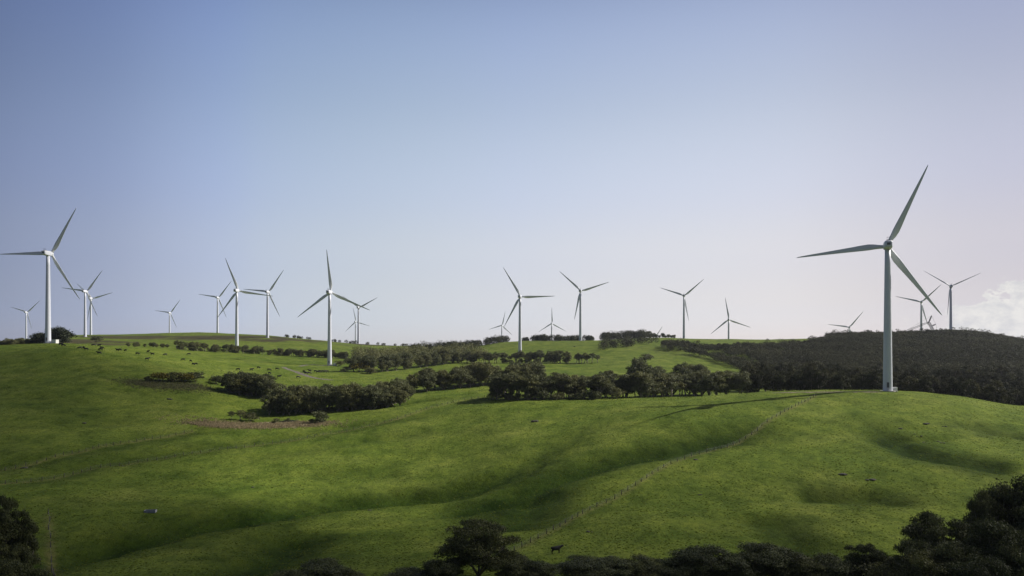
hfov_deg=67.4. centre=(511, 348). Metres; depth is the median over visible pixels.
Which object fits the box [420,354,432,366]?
shelter tree
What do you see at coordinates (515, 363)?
shelter tree
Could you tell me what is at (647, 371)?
shelter tree
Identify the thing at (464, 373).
shelter tree
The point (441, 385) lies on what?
shelter tree
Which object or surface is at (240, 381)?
shelter tree
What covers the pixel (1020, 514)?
gum tree
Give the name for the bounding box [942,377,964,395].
forest edge tree
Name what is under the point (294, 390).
shelter tree
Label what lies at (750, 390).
forest edge tree
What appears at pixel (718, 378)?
shelter tree
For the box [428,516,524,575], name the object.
gum tree
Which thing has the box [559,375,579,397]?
shelter tree
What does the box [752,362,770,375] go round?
forest edge tree
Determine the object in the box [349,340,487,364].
woodland
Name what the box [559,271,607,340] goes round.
wind turbine
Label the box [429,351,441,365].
shelter tree
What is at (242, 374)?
shelter tree
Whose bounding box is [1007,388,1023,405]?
forest edge tree
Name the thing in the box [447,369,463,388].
shelter tree
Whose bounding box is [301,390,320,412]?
shelter tree
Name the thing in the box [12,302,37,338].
wind turbine
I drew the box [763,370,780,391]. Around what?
forest edge tree
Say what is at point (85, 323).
wind turbine
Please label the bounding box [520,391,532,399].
bush
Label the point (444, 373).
shelter tree
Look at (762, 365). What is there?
forest edge tree
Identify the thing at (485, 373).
shelter tree
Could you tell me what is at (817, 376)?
forest edge tree
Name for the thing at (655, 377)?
slender tree
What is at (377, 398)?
shelter tree
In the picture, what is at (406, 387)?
shelter tree
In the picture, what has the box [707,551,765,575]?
gum tree
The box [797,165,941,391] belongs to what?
wind turbine
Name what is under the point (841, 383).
forest edge tree
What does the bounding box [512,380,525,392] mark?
slender tree
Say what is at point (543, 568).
gum tree
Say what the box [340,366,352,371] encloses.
bush
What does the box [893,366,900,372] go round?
forest edge tree
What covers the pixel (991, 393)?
forest edge tree
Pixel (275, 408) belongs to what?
shelter tree
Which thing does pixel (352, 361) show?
shelter tree
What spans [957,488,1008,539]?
gum tree
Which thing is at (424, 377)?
shelter tree
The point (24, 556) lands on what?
gum tree
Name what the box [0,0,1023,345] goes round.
sky
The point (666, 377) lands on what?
slender tree
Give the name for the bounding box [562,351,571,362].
slender tree
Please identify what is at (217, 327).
wind turbine
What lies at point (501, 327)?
wind turbine
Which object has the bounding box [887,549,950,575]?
gum tree
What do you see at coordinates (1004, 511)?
gum tree
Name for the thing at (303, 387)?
shelter tree
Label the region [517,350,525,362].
slender tree
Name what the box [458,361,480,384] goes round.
shelter tree
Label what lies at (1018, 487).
gum tree
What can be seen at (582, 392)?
bush
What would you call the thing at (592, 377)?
shelter tree
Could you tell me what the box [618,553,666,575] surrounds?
gum tree
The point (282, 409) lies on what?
shelter tree
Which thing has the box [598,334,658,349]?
scrub
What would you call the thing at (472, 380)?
shelter tree
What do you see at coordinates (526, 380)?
slender tree
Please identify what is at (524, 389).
shelter tree
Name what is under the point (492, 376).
shelter tree
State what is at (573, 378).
shelter tree
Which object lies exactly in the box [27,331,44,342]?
cypress tree
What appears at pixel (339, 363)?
bush
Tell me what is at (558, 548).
cow
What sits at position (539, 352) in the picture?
slender tree
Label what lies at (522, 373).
shelter tree
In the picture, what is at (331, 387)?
shelter tree
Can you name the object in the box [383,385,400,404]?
shelter tree
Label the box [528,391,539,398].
bush
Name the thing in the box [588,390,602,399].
bush
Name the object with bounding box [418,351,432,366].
shelter tree
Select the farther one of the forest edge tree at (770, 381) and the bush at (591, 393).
the forest edge tree at (770, 381)
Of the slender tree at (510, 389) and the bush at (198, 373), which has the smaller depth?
the slender tree at (510, 389)
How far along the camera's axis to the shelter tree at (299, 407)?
430.12 m
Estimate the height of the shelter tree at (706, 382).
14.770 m
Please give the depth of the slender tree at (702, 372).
465.83 m
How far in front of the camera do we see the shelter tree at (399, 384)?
457.62 m
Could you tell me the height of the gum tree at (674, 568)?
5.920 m
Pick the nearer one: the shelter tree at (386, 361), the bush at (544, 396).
the bush at (544, 396)
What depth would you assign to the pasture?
280.85 m
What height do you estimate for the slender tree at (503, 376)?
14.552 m
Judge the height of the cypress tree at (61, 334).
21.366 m
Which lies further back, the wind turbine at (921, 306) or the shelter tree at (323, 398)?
the wind turbine at (921, 306)
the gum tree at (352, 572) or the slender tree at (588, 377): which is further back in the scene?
the slender tree at (588, 377)
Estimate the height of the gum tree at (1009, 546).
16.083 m
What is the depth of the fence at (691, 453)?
241.56 m
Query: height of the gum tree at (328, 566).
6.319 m
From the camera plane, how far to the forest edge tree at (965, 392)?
423.44 m
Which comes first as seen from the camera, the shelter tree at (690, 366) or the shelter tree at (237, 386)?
the shelter tree at (237, 386)
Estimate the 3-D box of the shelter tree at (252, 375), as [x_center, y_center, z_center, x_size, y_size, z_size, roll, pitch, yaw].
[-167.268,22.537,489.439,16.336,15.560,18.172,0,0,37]
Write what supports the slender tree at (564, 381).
on the pasture
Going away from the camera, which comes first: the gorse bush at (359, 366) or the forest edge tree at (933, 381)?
the forest edge tree at (933, 381)
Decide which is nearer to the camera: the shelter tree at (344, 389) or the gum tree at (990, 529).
the gum tree at (990, 529)
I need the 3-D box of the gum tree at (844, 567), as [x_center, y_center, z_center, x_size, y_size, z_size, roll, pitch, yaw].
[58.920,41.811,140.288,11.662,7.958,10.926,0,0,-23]
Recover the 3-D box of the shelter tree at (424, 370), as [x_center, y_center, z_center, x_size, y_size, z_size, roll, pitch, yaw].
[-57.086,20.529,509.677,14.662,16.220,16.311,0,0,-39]
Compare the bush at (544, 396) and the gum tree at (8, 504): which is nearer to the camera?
the gum tree at (8, 504)
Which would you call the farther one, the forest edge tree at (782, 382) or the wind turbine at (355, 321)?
the wind turbine at (355, 321)
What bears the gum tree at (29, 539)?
on the pasture
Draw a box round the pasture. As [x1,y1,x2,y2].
[0,332,1023,575]
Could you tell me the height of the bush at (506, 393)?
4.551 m
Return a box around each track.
[282,367,330,379]
[775,391,874,392]
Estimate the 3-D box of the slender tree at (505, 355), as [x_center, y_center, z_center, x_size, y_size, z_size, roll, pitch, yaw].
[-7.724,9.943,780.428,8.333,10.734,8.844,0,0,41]
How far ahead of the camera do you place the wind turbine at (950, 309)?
1074.26 m
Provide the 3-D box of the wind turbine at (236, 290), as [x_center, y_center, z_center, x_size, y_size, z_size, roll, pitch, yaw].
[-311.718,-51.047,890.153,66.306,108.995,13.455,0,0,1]
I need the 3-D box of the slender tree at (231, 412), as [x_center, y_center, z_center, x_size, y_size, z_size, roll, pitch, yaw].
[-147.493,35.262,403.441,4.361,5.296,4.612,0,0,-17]
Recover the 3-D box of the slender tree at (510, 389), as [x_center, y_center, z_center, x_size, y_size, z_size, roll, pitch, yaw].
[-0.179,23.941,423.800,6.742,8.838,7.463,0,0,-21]
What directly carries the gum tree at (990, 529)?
on the pasture
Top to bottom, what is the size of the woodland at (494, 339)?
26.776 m
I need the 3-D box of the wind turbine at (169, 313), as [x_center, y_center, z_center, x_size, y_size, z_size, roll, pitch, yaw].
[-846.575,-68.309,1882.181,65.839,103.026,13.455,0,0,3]
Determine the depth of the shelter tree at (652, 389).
432.46 m
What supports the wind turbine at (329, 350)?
on the pasture
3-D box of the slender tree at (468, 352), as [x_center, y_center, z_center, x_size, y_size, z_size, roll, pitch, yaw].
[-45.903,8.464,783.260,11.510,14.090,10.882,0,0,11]
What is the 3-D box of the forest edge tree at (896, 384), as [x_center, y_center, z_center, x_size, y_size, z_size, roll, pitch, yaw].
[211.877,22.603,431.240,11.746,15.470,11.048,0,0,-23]
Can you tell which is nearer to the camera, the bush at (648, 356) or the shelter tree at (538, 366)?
the shelter tree at (538, 366)
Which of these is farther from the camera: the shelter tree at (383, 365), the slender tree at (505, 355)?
the slender tree at (505, 355)
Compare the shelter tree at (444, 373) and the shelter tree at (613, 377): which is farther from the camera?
the shelter tree at (444, 373)
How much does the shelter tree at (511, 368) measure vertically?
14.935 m
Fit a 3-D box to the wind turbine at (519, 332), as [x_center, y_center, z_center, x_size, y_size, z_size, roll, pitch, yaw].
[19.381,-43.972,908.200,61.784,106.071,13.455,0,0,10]
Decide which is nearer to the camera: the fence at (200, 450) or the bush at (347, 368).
the fence at (200, 450)
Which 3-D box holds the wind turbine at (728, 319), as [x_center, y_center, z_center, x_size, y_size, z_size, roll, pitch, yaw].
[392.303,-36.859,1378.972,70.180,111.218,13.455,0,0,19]
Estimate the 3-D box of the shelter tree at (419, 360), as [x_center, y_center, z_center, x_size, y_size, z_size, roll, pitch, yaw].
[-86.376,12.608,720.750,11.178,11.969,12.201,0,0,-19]
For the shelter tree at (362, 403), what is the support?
on the pasture
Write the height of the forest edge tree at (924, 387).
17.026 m
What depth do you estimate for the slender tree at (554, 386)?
421.38 m
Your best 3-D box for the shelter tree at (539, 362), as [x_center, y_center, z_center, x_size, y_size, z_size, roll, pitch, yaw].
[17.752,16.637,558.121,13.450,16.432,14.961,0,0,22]
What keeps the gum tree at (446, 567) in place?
on the pasture
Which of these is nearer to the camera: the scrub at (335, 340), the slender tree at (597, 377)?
the slender tree at (597, 377)
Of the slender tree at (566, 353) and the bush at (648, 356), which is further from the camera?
the slender tree at (566, 353)
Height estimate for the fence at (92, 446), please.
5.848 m
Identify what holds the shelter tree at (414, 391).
on the pasture
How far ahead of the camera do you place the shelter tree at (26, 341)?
740.11 m
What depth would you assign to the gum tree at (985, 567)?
121.30 m
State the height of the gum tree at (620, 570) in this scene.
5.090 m
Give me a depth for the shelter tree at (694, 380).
465.06 m
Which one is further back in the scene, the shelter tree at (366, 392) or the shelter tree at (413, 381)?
the shelter tree at (413, 381)
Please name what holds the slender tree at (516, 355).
on the pasture
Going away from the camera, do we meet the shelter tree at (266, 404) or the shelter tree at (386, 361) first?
the shelter tree at (266, 404)
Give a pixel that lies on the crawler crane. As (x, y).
(930, 324)
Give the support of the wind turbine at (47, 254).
on the pasture
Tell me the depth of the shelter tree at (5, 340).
753.17 m
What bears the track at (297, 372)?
on the pasture
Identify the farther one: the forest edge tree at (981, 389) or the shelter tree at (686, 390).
the shelter tree at (686, 390)
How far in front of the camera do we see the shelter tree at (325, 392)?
432.32 m
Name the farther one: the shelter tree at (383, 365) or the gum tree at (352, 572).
the shelter tree at (383, 365)
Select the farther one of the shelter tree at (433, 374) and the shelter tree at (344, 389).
the shelter tree at (433, 374)
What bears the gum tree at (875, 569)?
on the pasture
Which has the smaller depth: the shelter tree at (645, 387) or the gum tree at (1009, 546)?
the gum tree at (1009, 546)
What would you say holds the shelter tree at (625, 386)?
on the pasture
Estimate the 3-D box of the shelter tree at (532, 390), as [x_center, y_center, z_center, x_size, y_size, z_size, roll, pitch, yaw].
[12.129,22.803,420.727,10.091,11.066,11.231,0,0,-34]
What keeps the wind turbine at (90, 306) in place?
on the pasture
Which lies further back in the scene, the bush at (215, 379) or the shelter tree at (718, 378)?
the bush at (215, 379)
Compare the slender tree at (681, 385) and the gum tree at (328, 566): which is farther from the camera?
the slender tree at (681, 385)
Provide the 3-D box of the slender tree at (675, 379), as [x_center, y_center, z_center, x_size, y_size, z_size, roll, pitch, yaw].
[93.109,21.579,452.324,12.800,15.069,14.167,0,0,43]
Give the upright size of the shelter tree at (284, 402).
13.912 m
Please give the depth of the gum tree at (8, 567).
126.55 m
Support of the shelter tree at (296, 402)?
on the pasture
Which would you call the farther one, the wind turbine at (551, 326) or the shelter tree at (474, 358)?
the wind turbine at (551, 326)
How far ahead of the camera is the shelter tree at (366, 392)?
436.87 m
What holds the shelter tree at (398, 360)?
on the pasture
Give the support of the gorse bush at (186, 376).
on the pasture
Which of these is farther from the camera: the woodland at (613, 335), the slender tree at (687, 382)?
the woodland at (613, 335)
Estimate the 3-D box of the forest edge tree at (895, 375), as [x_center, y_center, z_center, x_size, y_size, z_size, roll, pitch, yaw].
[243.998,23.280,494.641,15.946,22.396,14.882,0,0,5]
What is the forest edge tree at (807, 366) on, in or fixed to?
on the pasture
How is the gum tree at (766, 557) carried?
on the pasture
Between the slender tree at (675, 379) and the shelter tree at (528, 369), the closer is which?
the slender tree at (675, 379)
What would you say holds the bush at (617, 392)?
on the pasture
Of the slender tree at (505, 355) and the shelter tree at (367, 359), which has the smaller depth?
the shelter tree at (367, 359)
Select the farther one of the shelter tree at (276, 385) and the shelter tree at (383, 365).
the shelter tree at (383, 365)
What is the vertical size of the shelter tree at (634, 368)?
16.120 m
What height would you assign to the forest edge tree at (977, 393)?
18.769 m
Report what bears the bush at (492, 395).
on the pasture
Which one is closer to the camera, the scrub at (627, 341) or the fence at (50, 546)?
the fence at (50, 546)
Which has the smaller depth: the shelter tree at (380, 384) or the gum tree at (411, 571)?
the gum tree at (411, 571)
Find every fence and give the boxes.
[1,395,484,483]
[5,430,186,469]
[48,509,54,575]
[514,394,813,550]
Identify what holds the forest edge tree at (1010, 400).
on the pasture
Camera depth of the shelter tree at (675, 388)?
456.08 m
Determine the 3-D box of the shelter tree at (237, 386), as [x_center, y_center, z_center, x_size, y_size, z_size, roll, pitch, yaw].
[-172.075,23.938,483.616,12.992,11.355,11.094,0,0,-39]
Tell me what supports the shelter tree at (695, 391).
on the pasture
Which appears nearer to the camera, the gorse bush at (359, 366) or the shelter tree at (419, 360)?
the gorse bush at (359, 366)
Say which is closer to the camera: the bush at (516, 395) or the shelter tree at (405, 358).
the bush at (516, 395)
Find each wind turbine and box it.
[1,209,79,342]
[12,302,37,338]
[65,271,101,336]
[81,287,112,334]
[155,300,179,332]
[200,282,230,332]
[217,258,270,345]
[245,271,282,337]
[298,249,368,365]
[344,297,377,343]
[346,309,368,343]
[491,314,511,341]
[503,267,551,351]
[540,317,564,333]
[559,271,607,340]
[662,279,703,338]
[711,299,750,338]
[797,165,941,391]
[828,312,862,331]
[896,287,937,330]
[926,272,979,328]
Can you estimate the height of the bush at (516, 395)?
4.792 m
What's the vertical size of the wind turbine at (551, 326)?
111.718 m
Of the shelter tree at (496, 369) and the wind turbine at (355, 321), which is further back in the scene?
the wind turbine at (355, 321)
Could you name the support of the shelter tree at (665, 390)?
on the pasture
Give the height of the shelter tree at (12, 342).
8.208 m
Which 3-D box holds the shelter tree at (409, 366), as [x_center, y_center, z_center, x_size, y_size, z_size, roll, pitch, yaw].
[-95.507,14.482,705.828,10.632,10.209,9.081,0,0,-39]
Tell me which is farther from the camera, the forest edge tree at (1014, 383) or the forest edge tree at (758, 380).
the forest edge tree at (1014, 383)
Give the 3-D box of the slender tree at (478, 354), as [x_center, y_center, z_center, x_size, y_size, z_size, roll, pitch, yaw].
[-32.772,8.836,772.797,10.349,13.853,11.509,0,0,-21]
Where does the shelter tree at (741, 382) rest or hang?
on the pasture
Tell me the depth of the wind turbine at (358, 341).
1451.34 m
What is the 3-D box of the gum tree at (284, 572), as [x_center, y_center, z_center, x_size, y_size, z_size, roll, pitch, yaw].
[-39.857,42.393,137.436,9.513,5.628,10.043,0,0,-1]
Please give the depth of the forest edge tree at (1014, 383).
510.46 m
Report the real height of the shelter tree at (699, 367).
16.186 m
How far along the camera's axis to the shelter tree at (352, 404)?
433.40 m
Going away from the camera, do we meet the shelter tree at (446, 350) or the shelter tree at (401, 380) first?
the shelter tree at (401, 380)
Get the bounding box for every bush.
[91,335,104,341]
[150,372,169,380]
[166,372,185,380]
[177,373,196,379]
[186,371,204,381]
[208,375,221,383]
[242,412,259,420]
[271,418,279,422]
[311,410,328,421]
[334,360,344,365]
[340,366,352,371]
[348,362,369,371]
[364,367,378,373]
[486,391,498,397]
[502,392,513,398]
[510,392,521,398]
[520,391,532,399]
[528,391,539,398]
[537,390,551,399]
[537,392,548,399]
[553,392,564,399]
[573,393,583,399]
[577,389,591,398]
[585,391,599,399]
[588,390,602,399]
[608,387,625,397]
[638,353,653,361]
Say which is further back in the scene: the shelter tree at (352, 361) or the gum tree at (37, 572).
the shelter tree at (352, 361)
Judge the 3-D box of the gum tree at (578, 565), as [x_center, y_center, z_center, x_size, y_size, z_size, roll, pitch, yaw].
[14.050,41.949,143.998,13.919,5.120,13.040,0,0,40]
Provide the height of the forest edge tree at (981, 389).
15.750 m
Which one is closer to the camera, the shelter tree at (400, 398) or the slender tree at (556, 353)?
the shelter tree at (400, 398)
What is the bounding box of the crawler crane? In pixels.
[906,315,935,330]
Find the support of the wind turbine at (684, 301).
on the pasture
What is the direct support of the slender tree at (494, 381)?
on the pasture
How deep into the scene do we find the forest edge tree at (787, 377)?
433.21 m
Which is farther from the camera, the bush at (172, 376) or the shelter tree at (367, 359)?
the shelter tree at (367, 359)
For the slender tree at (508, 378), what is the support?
on the pasture
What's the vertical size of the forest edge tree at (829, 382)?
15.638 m
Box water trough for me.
[144,509,156,512]
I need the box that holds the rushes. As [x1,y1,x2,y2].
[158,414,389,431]
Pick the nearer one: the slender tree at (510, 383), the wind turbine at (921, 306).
the slender tree at (510, 383)
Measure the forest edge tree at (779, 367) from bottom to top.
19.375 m
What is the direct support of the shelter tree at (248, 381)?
on the pasture
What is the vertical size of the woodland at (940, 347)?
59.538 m
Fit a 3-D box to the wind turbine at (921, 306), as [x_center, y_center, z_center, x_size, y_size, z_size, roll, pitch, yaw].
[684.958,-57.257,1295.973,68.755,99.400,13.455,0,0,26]
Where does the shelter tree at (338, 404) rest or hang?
on the pasture
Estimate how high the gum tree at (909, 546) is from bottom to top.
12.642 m
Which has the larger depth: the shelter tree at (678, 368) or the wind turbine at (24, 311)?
the wind turbine at (24, 311)
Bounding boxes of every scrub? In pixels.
[107,376,240,397]
[285,334,407,345]
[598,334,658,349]
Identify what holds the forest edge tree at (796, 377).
on the pasture
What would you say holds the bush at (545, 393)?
on the pasture
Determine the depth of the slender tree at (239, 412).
405.94 m
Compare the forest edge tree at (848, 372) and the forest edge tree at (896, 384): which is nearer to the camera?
the forest edge tree at (896, 384)
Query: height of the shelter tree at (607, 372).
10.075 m
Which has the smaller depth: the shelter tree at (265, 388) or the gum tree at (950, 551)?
the gum tree at (950, 551)
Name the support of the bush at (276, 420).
on the bare earth
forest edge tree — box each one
[738,362,757,391]
[743,369,755,392]
[747,369,767,391]
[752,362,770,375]
[759,363,777,391]
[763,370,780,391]
[771,372,789,390]
[774,362,788,371]
[784,372,795,390]
[789,369,810,389]
[798,371,819,389]
[801,360,816,374]
[809,368,830,389]
[820,374,835,389]
[829,370,851,389]
[841,368,856,389]
[844,374,859,389]
[852,373,871,389]
[861,368,882,389]
[870,362,882,371]
[876,372,882,387]
[880,376,900,390]
[882,370,904,386]
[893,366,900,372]
[895,375,909,390]
[901,376,921,391]
[914,374,934,392]
[925,376,941,393]
[932,377,948,394]
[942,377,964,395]
[953,376,976,397]
[966,378,982,398]
[975,386,985,399]
[981,379,1007,402]
[999,387,1014,403]
[1004,375,1023,392]
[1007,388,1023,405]
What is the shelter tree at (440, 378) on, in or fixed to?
on the pasture
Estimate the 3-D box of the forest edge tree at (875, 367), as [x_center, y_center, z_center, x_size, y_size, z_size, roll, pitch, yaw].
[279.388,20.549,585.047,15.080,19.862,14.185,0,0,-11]
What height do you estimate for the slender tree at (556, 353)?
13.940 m
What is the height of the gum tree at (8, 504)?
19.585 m
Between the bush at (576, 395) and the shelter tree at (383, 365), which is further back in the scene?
the shelter tree at (383, 365)
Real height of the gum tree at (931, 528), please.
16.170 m
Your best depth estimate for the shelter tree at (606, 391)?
423.79 m
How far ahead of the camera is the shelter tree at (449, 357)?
758.89 m
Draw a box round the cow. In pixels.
[550,545,563,553]
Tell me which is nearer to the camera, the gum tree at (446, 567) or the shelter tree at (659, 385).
the gum tree at (446, 567)
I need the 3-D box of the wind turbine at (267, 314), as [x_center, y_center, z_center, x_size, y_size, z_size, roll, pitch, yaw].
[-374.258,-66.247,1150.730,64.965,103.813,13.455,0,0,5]
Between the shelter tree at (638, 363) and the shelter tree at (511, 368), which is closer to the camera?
the shelter tree at (511, 368)
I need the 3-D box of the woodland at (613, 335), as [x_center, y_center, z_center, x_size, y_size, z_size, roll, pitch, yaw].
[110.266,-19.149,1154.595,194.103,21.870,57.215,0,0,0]
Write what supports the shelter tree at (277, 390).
on the pasture
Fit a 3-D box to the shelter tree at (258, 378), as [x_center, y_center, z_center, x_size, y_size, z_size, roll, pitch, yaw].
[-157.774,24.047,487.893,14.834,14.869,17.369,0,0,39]
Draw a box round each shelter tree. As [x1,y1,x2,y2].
[2,338,12,344]
[7,340,16,344]
[24,338,34,343]
[216,371,242,392]
[229,378,245,394]
[229,380,245,394]
[234,372,251,393]
[241,372,257,393]
[241,382,252,395]
[246,376,256,395]
[251,375,273,395]
[255,378,275,395]
[257,373,277,379]
[259,395,278,414]
[267,382,282,392]
[269,384,287,412]
[269,393,282,412]
[277,402,290,414]
[278,391,296,414]
[284,384,301,392]
[285,386,306,413]
[294,391,307,413]
[295,385,316,411]
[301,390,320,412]
[310,387,333,411]
[314,396,327,409]
[322,384,338,408]
[327,391,346,410]
[333,384,356,409]
[342,393,360,409]
[343,355,360,371]
[346,381,362,408]
[357,384,381,409]
[358,398,367,408]
[359,355,376,368]
[364,391,384,409]
[370,380,387,389]
[377,354,395,370]
[378,357,394,370]
[378,362,387,371]
[381,389,395,406]
[382,392,395,407]
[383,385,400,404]
[389,379,405,390]
[390,377,410,385]
[391,353,402,370]
[394,389,408,404]
[396,352,412,368]
[401,383,413,397]
[403,360,412,368]
[406,372,425,389]
[408,386,415,399]
[415,356,424,367]
[416,367,437,388]
[417,372,436,391]
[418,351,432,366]
[418,367,438,389]
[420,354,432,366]
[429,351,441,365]
[435,348,451,364]
[435,376,449,389]
[436,370,455,388]
[437,348,451,363]
[438,378,449,389]
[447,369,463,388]
[448,366,471,387]
[452,351,462,362]
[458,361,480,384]
[465,371,476,386]
[469,355,476,361]
[473,362,494,385]
[486,365,501,378]
[488,373,508,395]
[489,382,503,395]
[502,365,521,375]
[506,361,520,366]
[514,365,528,376]
[518,375,542,398]
[522,362,533,375]
[527,381,543,398]
[529,362,544,375]
[531,360,545,371]
[534,375,555,392]
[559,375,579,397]
[568,374,584,393]
[588,375,609,397]
[596,380,614,397]
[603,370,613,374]
[605,373,618,396]
[616,374,634,396]
[625,363,643,374]
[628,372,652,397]
[629,357,652,373]
[640,380,656,397]
[645,368,665,395]
[650,380,663,396]
[651,365,662,372]
[660,379,676,394]
[664,372,678,395]
[671,361,690,374]
[672,372,683,395]
[679,364,695,372]
[682,372,702,395]
[683,372,694,394]
[688,363,710,372]
[688,383,701,395]
[695,372,720,395]
[704,371,729,394]
[718,370,738,393]
[727,370,752,392]
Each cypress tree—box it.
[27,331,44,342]
[43,326,77,342]
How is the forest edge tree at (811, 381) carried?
on the pasture
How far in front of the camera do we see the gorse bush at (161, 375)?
475.81 m
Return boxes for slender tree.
[227,411,235,419]
[235,409,246,419]
[462,350,471,356]
[475,350,482,362]
[484,352,493,362]
[487,376,506,398]
[495,374,512,398]
[500,353,508,362]
[502,372,519,385]
[503,377,518,393]
[506,385,517,392]
[510,353,520,360]
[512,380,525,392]
[516,374,538,399]
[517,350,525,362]
[533,349,544,359]
[546,372,567,392]
[547,384,558,394]
[548,350,559,362]
[555,376,576,398]
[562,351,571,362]
[577,376,592,396]
[580,375,591,397]
[590,375,610,398]
[591,374,608,397]
[646,372,664,395]
[656,373,670,396]
[665,373,683,396]
[676,381,686,396]
[679,375,692,395]
[692,369,708,395]
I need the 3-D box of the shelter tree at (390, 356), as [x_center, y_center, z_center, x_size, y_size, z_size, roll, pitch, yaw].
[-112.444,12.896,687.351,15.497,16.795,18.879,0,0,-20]
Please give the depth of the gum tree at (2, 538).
138.03 m
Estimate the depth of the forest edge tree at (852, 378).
432.09 m
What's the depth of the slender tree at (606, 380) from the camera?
419.38 m
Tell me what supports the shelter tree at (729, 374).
on the pasture
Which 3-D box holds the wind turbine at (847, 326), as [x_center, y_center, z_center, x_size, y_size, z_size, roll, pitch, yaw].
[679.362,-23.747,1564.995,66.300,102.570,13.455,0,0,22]
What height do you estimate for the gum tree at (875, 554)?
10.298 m
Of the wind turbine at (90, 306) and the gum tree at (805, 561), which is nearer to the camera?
the gum tree at (805, 561)
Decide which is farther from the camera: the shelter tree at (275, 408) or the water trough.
the shelter tree at (275, 408)
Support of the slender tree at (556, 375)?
on the pasture
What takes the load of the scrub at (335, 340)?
on the pasture
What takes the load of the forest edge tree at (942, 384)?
on the pasture
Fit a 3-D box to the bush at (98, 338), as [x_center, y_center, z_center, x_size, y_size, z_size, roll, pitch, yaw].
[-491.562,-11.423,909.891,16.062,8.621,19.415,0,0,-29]
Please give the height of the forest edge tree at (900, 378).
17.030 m
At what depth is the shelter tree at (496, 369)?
531.09 m
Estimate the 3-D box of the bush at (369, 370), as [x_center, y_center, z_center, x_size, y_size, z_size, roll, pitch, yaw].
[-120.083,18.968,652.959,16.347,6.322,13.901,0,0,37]
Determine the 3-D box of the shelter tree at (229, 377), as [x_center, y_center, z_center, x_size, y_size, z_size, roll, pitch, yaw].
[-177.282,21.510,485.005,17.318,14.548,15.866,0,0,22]
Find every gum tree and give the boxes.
[0,494,28,553]
[0,520,17,560]
[0,542,34,569]
[0,558,30,575]
[6,512,43,567]
[20,565,55,575]
[271,569,312,575]
[291,556,356,575]
[331,568,365,575]
[384,566,424,575]
[419,558,465,575]
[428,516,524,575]
[483,554,535,575]
[519,559,563,575]
[556,554,618,575]
[596,554,641,575]
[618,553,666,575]
[648,558,700,575]
[663,543,733,575]
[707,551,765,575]
[735,539,803,575]
[770,551,836,575]
[805,552,861,575]
[843,542,891,575]
[856,555,900,575]
[882,539,931,568]
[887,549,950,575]
[896,509,987,560]
[918,538,997,575]
[942,555,1013,575]
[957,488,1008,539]
[961,517,1023,565]
[966,482,1023,527]
[986,473,1023,527]
[990,530,1023,575]
[1008,502,1023,536]
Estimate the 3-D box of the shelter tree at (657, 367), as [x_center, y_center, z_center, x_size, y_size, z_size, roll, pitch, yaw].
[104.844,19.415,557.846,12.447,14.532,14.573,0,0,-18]
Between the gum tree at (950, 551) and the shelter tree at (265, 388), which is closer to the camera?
the gum tree at (950, 551)
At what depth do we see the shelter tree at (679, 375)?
465.49 m
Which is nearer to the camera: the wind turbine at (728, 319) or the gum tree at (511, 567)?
the gum tree at (511, 567)
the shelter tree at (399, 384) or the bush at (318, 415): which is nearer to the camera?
the bush at (318, 415)
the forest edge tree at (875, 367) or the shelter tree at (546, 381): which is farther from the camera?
the forest edge tree at (875, 367)
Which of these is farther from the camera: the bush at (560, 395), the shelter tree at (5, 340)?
the shelter tree at (5, 340)
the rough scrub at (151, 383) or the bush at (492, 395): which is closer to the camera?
the bush at (492, 395)
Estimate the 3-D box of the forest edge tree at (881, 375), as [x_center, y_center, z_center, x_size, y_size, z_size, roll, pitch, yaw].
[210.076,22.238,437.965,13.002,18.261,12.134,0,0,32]
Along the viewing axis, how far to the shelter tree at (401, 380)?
469.88 m
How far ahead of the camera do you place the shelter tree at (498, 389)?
429.68 m
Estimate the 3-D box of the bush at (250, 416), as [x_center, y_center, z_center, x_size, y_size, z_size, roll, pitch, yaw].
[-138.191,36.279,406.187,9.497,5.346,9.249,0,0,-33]
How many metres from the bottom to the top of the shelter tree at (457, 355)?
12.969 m
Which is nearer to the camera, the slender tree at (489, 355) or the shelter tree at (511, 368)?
the shelter tree at (511, 368)
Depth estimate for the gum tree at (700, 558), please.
142.23 m
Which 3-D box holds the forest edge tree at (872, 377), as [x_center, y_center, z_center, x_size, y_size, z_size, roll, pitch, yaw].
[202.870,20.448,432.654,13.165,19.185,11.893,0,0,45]
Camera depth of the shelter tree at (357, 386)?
436.41 m
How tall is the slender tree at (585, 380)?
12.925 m
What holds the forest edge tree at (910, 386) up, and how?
on the pasture
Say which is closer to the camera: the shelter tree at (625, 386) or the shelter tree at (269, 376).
the shelter tree at (625, 386)
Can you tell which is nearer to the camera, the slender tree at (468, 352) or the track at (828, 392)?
the track at (828, 392)
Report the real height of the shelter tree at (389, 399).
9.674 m
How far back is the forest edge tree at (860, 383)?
431.23 m
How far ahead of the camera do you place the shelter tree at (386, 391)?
445.76 m
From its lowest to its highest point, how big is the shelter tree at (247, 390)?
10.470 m
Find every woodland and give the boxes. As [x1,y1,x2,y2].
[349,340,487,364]
[408,335,510,350]
[522,328,648,340]
[660,326,1023,377]
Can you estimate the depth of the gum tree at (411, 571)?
142.31 m
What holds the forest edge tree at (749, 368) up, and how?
on the pasture

